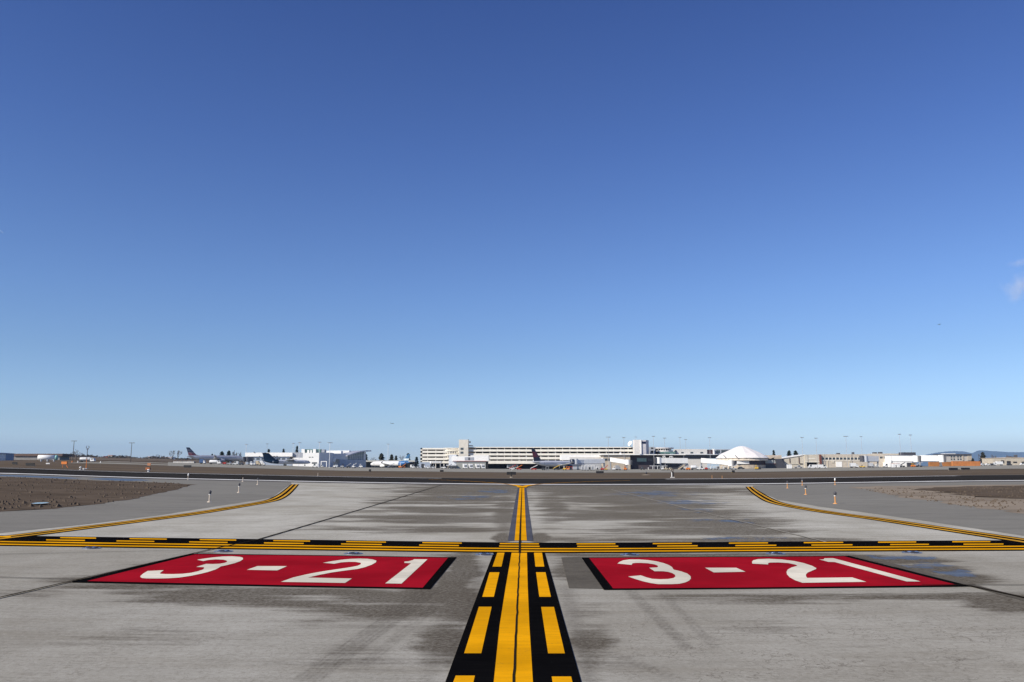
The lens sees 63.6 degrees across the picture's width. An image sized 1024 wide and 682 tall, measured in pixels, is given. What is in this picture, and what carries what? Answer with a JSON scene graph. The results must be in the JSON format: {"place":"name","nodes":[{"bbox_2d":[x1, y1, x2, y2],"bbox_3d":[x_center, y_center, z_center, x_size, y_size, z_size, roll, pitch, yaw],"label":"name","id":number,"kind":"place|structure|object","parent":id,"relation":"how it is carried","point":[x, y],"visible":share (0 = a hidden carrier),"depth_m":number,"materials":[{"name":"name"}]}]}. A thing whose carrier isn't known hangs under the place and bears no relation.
{"place":"outdoors","nodes":[
{"label":"outdoors","id":0,"kind":"place"},
{"bbox_2d":[0,477,194,511],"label":"infield soil","id":1,"kind":"structure","parent":0,"point":[57,493],"depth_m":54.34,"materials":[{"name":"brown soil"}]},
{"bbox_2d":[76,461,167,464],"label":"service road","id":2,"kind":"structure","parent":0,"point":[136,463],"depth_m":438.16,"materials":[{"name":"grey asphalt"}]},
{"bbox_2d":[0,474,290,532],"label":"shoulder","id":3,"kind":"object","parent":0,"point":[193,497],"visible":0.67,"depth_m":39.70},
{"bbox_2d":[0,475,144,480],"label":"wet strip","id":4,"kind":"object","parent":3,"relation":"on","point":[116,479],"visible":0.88,"depth_m":85.09,"materials":[{"name":"concrete"}]},
{"bbox_2d":[69,457,244,463],"bbox_3d":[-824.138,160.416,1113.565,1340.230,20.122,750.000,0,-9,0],"label":"field","id":5,"kind":"structure","parent":0,"point":[136,459],"depth_m":867.05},
{"bbox_2d":[0,467,963,478],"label":"runway shoulder","id":6,"kind":"object","parent":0,"point":[505,478],"visible":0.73,"depth_m":151.37},
{"bbox_2d":[0,482,1023,681],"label":"taxiway","id":7,"kind":"structure","parent":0,"point":[70,631],"depth_m":11.01,"materials":[{"name":"concrete"}]},
{"bbox_2d":[81,546,100,548],"bbox_3d":[-9.578,4.702,18.808,0.420,0.040,0.420,0,-9,0],"label":"pavement light","id":8,"kind":"object","parent":7,"relation":"on","point":[93,547],"visible":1,"depth_m":18.70,"materials":[{"name":"metal"}]},
{"bbox_2d":[0,484,298,538],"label":"taxiway edge line","id":9,"kind":"object","parent":7,"relation":"on","point":[287,491],"visible":1,"depth_m":30.25,"materials":[{"name":"yellow paint"}]},
{"bbox_2d":[1,485,439,596],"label":"slab joint","id":10,"kind":"object","parent":7,"relation":"on","point":[192,553],"visible":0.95,"depth_m":17.39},
{"bbox_2d":[214,550,232,551],"bbox_3d":[-6.412,4.656,18.343,0.420,0.040,0.420,0,-9,0],"label":"pavement light","id":11,"kind":"object","parent":7,"relation":"on","point":[224,551],"visible":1,"depth_m":18.25,"materials":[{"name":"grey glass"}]},
{"bbox_2d":[72,553,455,588],"bbox_3d":[-4.129,4.194,15.260,5.938,0.038,5.146,0,-9,0],"label":"painted hold sign","id":12,"kind":"object","parent":7,"relation":"on","point":[399,572],"visible":1,"depth_m":14.70,"materials":[{"name":"red paint"}]},
{"bbox_2d":[344,552,362,554],"bbox_3d":[-3.459,4.618,17.998,0.420,0.040,0.420,0,-9,0],"label":"pavement light","id":13,"kind":"object","parent":7,"relation":"on","point":[353,553],"visible":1,"depth_m":17.89,"materials":[{"name":"grey metal"}]},
{"bbox_2d":[475,553,492,555],"bbox_3d":[-0.596,4.607,17.885,0.420,0.040,0.420,0,-9,0],"label":"pavement light","id":14,"kind":"object","parent":7,"relation":"on","point":[483,554],"visible":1,"depth_m":17.79,"materials":[{"name":"grey metal"}]},
{"bbox_2d":[0,535,1023,552],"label":"holding position marking","id":15,"kind":"object","parent":7,"relation":"on","point":[539,547],"visible":1,"depth_m":19.65,"materials":[{"name":"yellow paint"}]},
{"bbox_2d":[445,553,580,681],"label":"enhanced centreline","id":16,"kind":"object","parent":7,"relation":"on","point":[485,651],"visible":1,"depth_m":9.40,"materials":[{"name":"yellow paint"}]},
{"bbox_2d":[512,490,521,681],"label":"slab joint","id":17,"kind":"object","parent":7,"relation":"on","point":[514,666],"visible":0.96,"depth_m":10.96,"materials":[{"name":"black"}]},
{"bbox_2d":[14,549,1023,584],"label":"slab joint","id":18,"kind":"object","parent":7,"relation":"on","point":[957,584],"visible":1,"depth_m":12.88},
{"bbox_2d":[508,487,532,540],"bbox_3d":[0.567,9.859,51.818,0.829,0.017,61.861,0,-9,1],"label":"taxiway centreline","id":19,"kind":"object","parent":7,"relation":"on","point":[526,531],"visible":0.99,"depth_m":29.53,"materials":[{"name":"yellow paint"}]},
{"bbox_2d":[620,553,638,555],"bbox_3d":[2.538,4.591,17.799,0.420,0.040,0.420,0,-9,0],"label":"pavement light","id":20,"kind":"object","parent":7,"relation":"on","point":[629,554],"visible":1,"depth_m":17.70,"materials":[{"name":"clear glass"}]},
{"bbox_2d":[614,490,825,541],"bbox_3d":[8.253,9.037,46.609,0.138,0.026,52.736,0,-9,1],"label":"slab joint","id":21,"kind":"object","parent":7,"relation":"on","point":[728,518],"visible":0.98,"depth_m":29.64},
{"bbox_2d":[581,556,967,589],"bbox_3d":[4.253,4.149,14.980,5.697,0.039,4.746,0,-9,0],"label":"painted hold sign","id":22,"kind":"object","parent":7,"relation":"on","point":[725,572],"visible":1,"depth_m":14.42,"materials":[{"name":"red paint"}]},
{"bbox_2d":[766,552,784,554],"bbox_3d":[5.712,4.590,17.886,0.420,0.040,0.420,0,-9,0],"label":"pavement light","id":23,"kind":"object","parent":7,"relation":"on","point":[776,553],"visible":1,"depth_m":17.79,"materials":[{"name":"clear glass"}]},
{"bbox_2d":[561,555,1023,600],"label":"sealed patch","id":24,"kind":"object","parent":7,"relation":"on","point":[578,573],"visible":1,"depth_m":14.34,"materials":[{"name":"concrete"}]},
{"bbox_2d":[968,585,1023,597],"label":"slab joint","id":25,"kind":"object","parent":24,"relation":"on","point":[996,591],"visible":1,"depth_m":12.13,"materials":[{"name":"black"}]},
{"bbox_2d":[746,487,1023,541],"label":"taxiway edge line","id":26,"kind":"object","parent":7,"relation":"on","point":[759,494],"visible":0.98,"depth_m":28.11,"materials":[{"name":"yellow paint"}]},
{"bbox_2d":[902,551,921,553],"bbox_3d":[8.665,4.566,17.887,0.420,0.040,0.420,0,-9,0],"label":"pavement light","id":27,"kind":"object","parent":7,"relation":"on","point":[913,552],"visible":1,"depth_m":17.80,"materials":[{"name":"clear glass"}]},
{"bbox_2d":[0,477,1023,511],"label":"soil clods","id":28,"kind":"object","parent":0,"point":[139,492],"visible":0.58,"depth_m":50.18,"materials":[{"name":"brown soil"}]},
{"bbox_2d":[0,460,1023,478],"bbox_3d":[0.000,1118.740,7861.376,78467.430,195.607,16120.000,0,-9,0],"label":"ground","id":29,"kind":"structure","parent":0,"point":[57,464],"depth_m":232.66,"materials":[{"name":"brown soil"}]},
{"bbox_2d":[0,453,14,460],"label":"hangar","id":30,"kind":"structure","parent":29,"relation":"on","point":[6,456],"depth_m":554.93,"materials":[{"name":"blue metal"}]},
{"bbox_2d":[14,454,73,459],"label":"long shed","id":31,"kind":"structure","parent":29,"relation":"on","point":[35,456],"depth_m":633.66,"materials":[{"name":"grey metal"}]},
{"bbox_2d":[37,455,57,460],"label":"fuel tank","id":32,"kind":"object","parent":29,"relation":"on","point":[47,457],"visible":0.92,"depth_m":494.00,"materials":[{"name":"white metal"}]},
{"bbox_2d":[80,457,95,461],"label":"tank truck","id":33,"kind":"object","parent":29,"relation":"on","point":[82,459],"visible":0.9,"depth_m":464.39,"materials":[{"name":"white metal"}]},
{"bbox_2d":[68,454,718,467],"bbox_3d":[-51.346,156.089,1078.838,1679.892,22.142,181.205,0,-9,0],"label":"scrub","id":34,"kind":"object","parent":29,"relation":"on","point":[151,457],"visible":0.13,"depth_m":1023.81,"materials":[{"name":"plant"}]},
{"bbox_2d":[507,471,515,476],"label":"runway marker","id":35,"kind":"object","parent":29,"relation":"on","point":[511,473],"visible":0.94,"depth_m":177.83,"materials":[{"name":"black metal"}]},
{"bbox_2d":[933,453,971,461],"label":"hotel block","id":36,"kind":"structure","parent":29,"relation":"on","point":[950,457],"depth_m":890.92,"materials":[{"name":"beige concrete"}]},
{"bbox_2d":[980,452,985,462],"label":"conifer","id":37,"kind":"object","parent":29,"relation":"on","point":[983,455],"visible":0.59,"depth_m":772.07,"materials":[{"name":"green plant"}]},
{"bbox_2d":[0,468,1023,484],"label":"runway","id":38,"kind":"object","parent":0,"point":[512,481],"visible":0.84,"depth_m":117.51,"materials":[{"name":"grey asphalt"}]},
{"bbox_2d":[22,468,907,478],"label":"runway edge line","id":39,"kind":"object","parent":38,"relation":"on","point":[393,477],"visible":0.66,"depth_m":145.15,"materials":[{"name":"white paint"}]},
{"bbox_2d":[3,473,1023,484],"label":"runway edge line","id":40,"kind":"object","parent":38,"relation":"on","point":[522,484],"visible":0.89,"depth_m":95.86,"materials":[{"name":"white paint"}]},
{"bbox_2d":[429,479,626,486],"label":"lead off line","id":41,"kind":"object","parent":38,"relation":"on","point":[525,485],"visible":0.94,"depth_m":93.37,"materials":[{"name":"yellow paint"}]},
{"bbox_2d":[0,0,1023,467],"label":"sky","id":42,"kind":"structure","parent":0,"point":[273,225],"materials":[{"name":"blue"}]},
{"bbox_2d":[5,474,1023,485],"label":"runway shoulder","id":43,"kind":"object","parent":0,"point":[532,485],"visible":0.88,"depth_m":91.82},
{"bbox_2d":[168,462,1023,472],"bbox_3d":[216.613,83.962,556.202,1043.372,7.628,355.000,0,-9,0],"label":"apron","id":44,"kind":"object","parent":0,"point":[595,470],"visible":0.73,"depth_m":470.50,"materials":[{"name":"concrete"}]},
{"bbox_2d":[173,461,193,462],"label":"barrier wall","id":45,"kind":"structure","parent":44,"relation":"on","point":[183,461],"depth_m":578.64,"materials":[{"name":"concrete"}]},
{"bbox_2d":[199,459,205,463],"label":"box truck","id":46,"kind":"object","parent":44,"relation":"on","point":[201,461],"visible":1,"depth_m":553.11,"materials":[{"name":"white metal"}]},
{"bbox_2d":[186,447,242,461],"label":"airliner","id":47,"kind":"object","parent":44,"relation":"on","point":[193,455],"visible":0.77,"depth_m":641.85,"materials":[{"name":"silver metal"}]},
{"bbox_2d":[209,460,221,463],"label":"tank truck","id":48,"kind":"object","parent":44,"relation":"on","point":[214,462],"visible":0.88,"depth_m":545.38,"materials":[{"name":"white metal"}]},
{"bbox_2d":[243,457,253,464],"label":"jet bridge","id":49,"kind":"structure","parent":44,"relation":"on","point":[248,459],"depth_m":627.33,"materials":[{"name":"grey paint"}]},
{"bbox_2d":[245,452,302,465],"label":"concourse","id":50,"kind":"structure","parent":44,"relation":"on","point":[278,456],"depth_m":653.07,"materials":[{"name":"white glass"}]},
{"bbox_2d":[262,453,310,465],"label":"airliner","id":51,"kind":"object","parent":44,"relation":"on","point":[268,457],"visible":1,"depth_m":547.44,"materials":[{"name":"white metal"}]},
{"bbox_2d":[290,449,333,466],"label":"terminal wing","id":52,"kind":"structure","parent":44,"relation":"on","point":[317,456],"depth_m":615.02,"materials":[{"name":"white concrete"}]},
{"bbox_2d":[326,450,370,466],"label":"glass hall","id":53,"kind":"structure","parent":44,"relation":"on","point":[345,458],"depth_m":642.82,"materials":[{"name":"glass"}]},
{"bbox_2d":[370,454,409,467],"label":"airliner","id":54,"kind":"object","parent":44,"relation":"on","point":[382,463],"visible":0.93,"depth_m":637.60,"materials":[{"name":"white metal"}]},
{"bbox_2d":[366,460,416,467],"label":"gate canopy","id":55,"kind":"object","parent":44,"relation":"on","point":[407,465],"visible":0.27,"depth_m":690.08,"materials":[{"name":"white metal"}]},
{"bbox_2d":[419,461,441,467],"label":"service building","id":56,"kind":"structure","parent":44,"relation":"on","point":[428,463],"depth_m":608.13,"materials":[{"name":"grey paint"}]},
{"bbox_2d":[446,455,488,468],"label":"terminal block","id":57,"kind":"structure","parent":44,"relation":"on","point":[457,461],"depth_m":593.51,"materials":[{"name":"grey paint"}]},
{"bbox_2d":[420,439,632,468],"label":"parking garage","id":58,"kind":"structure","parent":44,"relation":"on","point":[463,449],"depth_m":634.94,"materials":[{"name":"beige concrete"}]},
{"bbox_2d":[531,448,584,469],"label":"airliner","id":59,"kind":"object","parent":44,"relation":"on","point":[539,461],"visible":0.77,"depth_m":546.11,"materials":[{"name":"white metal"}]},
{"bbox_2d":[560,455,601,468],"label":"terminal block","id":60,"kind":"structure","parent":44,"relation":"on","point":[566,457],"depth_m":609.02,"materials":[{"name":"white concrete"}]},
{"bbox_2d":[570,459,604,469],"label":"jet bridge","id":61,"kind":"structure","parent":44,"relation":"on","point":[587,461],"depth_m":544.67,"materials":[{"name":"blue paint"}]},
{"bbox_2d":[633,440,648,453],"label":"lift tower","id":62,"kind":"structure","parent":44,"relation":"on","point":[640,446],"depth_m":625.50,"materials":[{"name":"white paint"}]},
{"bbox_2d":[600,453,685,468],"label":"tan block","id":63,"kind":"structure","parent":44,"relation":"on","point":[619,456],"depth_m":593.40,"materials":[{"name":"beige concrete"}]},
{"bbox_2d":[630,455,683,468],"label":"dark block","id":64,"kind":"structure","parent":44,"relation":"on","point":[644,461],"depth_m":599.12,"materials":[{"name":"grey paint"}]},
{"bbox_2d":[649,447,674,453],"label":"round ramp","id":65,"kind":"structure","parent":44,"relation":"on","point":[662,450],"depth_m":638.49,"materials":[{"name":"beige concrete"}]},
{"bbox_2d":[653,456,687,468],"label":"jet bridge","id":66,"kind":"structure","parent":44,"relation":"on","point":[660,460],"depth_m":571.53,"materials":[{"name":"grey paint"}]},
{"bbox_2d":[673,449,730,468],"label":"office block","id":67,"kind":"structure","parent":44,"relation":"on","point":[694,456],"depth_m":643.56,"materials":[{"name":"white concrete"}]},
{"bbox_2d":[700,458,735,468],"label":"jet bridge","id":68,"kind":"structure","parent":44,"relation":"on","point":[729,463],"depth_m":563.45,"materials":[{"name":"grey paint"}]},
{"bbox_2d":[716,446,767,468],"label":"rotunda","id":69,"kind":"structure","parent":44,"relation":"on","point":[745,457],"depth_m":586.63,"materials":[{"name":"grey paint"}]},
{"bbox_2d":[765,455,786,467],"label":"folded roof hall","id":70,"kind":"structure","parent":44,"relation":"on","point":[775,461],"depth_m":594.17,"materials":[{"name":"grey glass"}]},
{"bbox_2d":[782,452,898,467],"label":"tan wing","id":71,"kind":"structure","parent":44,"relation":"on","point":[834,460],"depth_m":603.63,"materials":[{"name":"beige concrete"}]},
{"bbox_2d":[849,463,858,467],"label":"box truck","id":72,"kind":"object","parent":44,"relation":"on","point":[851,465],"visible":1,"depth_m":552.71,"materials":[{"name":"white metal"}]},
{"bbox_2d":[859,456,878,466],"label":"jet bridge","id":73,"kind":"structure","parent":44,"relation":"on","point":[868,459],"depth_m":571.02,"materials":[{"name":"grey paint"}]},
{"bbox_2d":[883,452,917,466],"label":"gate annex","id":74,"kind":"object","parent":44,"relation":"on","point":[888,461],"visible":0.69,"depth_m":594.70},
{"bbox_2d":[891,456,920,466],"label":"jet bridge","id":75,"kind":"structure","parent":44,"relation":"on","point":[915,459],"depth_m":567.95,"materials":[{"name":"grey paint"}]},
{"bbox_2d":[919,455,945,466],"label":"jet bridge","id":76,"kind":"structure","parent":44,"relation":"on","point":[934,458],"depth_m":579.84,"materials":[{"name":"grey paint"}]},
{"bbox_2d":[928,462,950,465],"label":"cargo container","id":77,"kind":"object","parent":44,"relation":"on","point":[938,464],"visible":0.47,"depth_m":598.22,"materials":[{"name":"orange metal"}]},
{"bbox_2d":[951,461,980,465],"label":"cargo container","id":78,"kind":"object","parent":44,"relation":"on","point":[965,463],"visible":0.98,"depth_m":592.33,"materials":[{"name":"orange metal"}]},
{"bbox_2d":[993,461,1002,464],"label":"box truck","id":79,"kind":"object","parent":44,"relation":"on","point":[998,462],"visible":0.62,"depth_m":646.90,"materials":[{"name":"white metal"}]},
{"bbox_2d":[982,455,1023,464],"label":"storage shed","id":80,"kind":"structure","parent":44,"relation":"on","point":[1015,460],"depth_m":692.94,"materials":[{"name":"grey paint"}]},
{"bbox_2d":[610,457,632,468],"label":"jet bridge","id":81,"kind":"structure","parent":0,"point":[623,461],"depth_m":574.28,"materials":[{"name":"grey paint"}]},
{"bbox_2d":[691,465,698,469],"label":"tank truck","id":82,"kind":"object","parent":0,"point":[694,467],"visible":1,"depth_m":513.16,"materials":[{"name":"white metal"}]},
{"bbox_2d":[753,482,1023,535],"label":"shoulder","id":83,"kind":"object","parent":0,"point":[850,497],"visible":0.79,"depth_m":40.45},
{"bbox_2d":[855,484,1023,513],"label":"infield soil","id":84,"kind":"structure","parent":0,"point":[1012,508],"depth_m":49.16,"materials":[{"name":"brown soil"}]},
{"bbox_2d":[913,485,1023,498],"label":"turned soil","id":85,"kind":"structure","parent":84,"relation":"on","point":[983,492],"depth_m":59.40,"materials":[{"name":"brown soil"}]},
{"bbox_2d":[912,450,1023,465],"bbox_3d":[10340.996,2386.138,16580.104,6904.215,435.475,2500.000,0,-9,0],"label":"hills","id":86,"kind":"structure","parent":0,"point":[997,454],"depth_m":16813.34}
]}

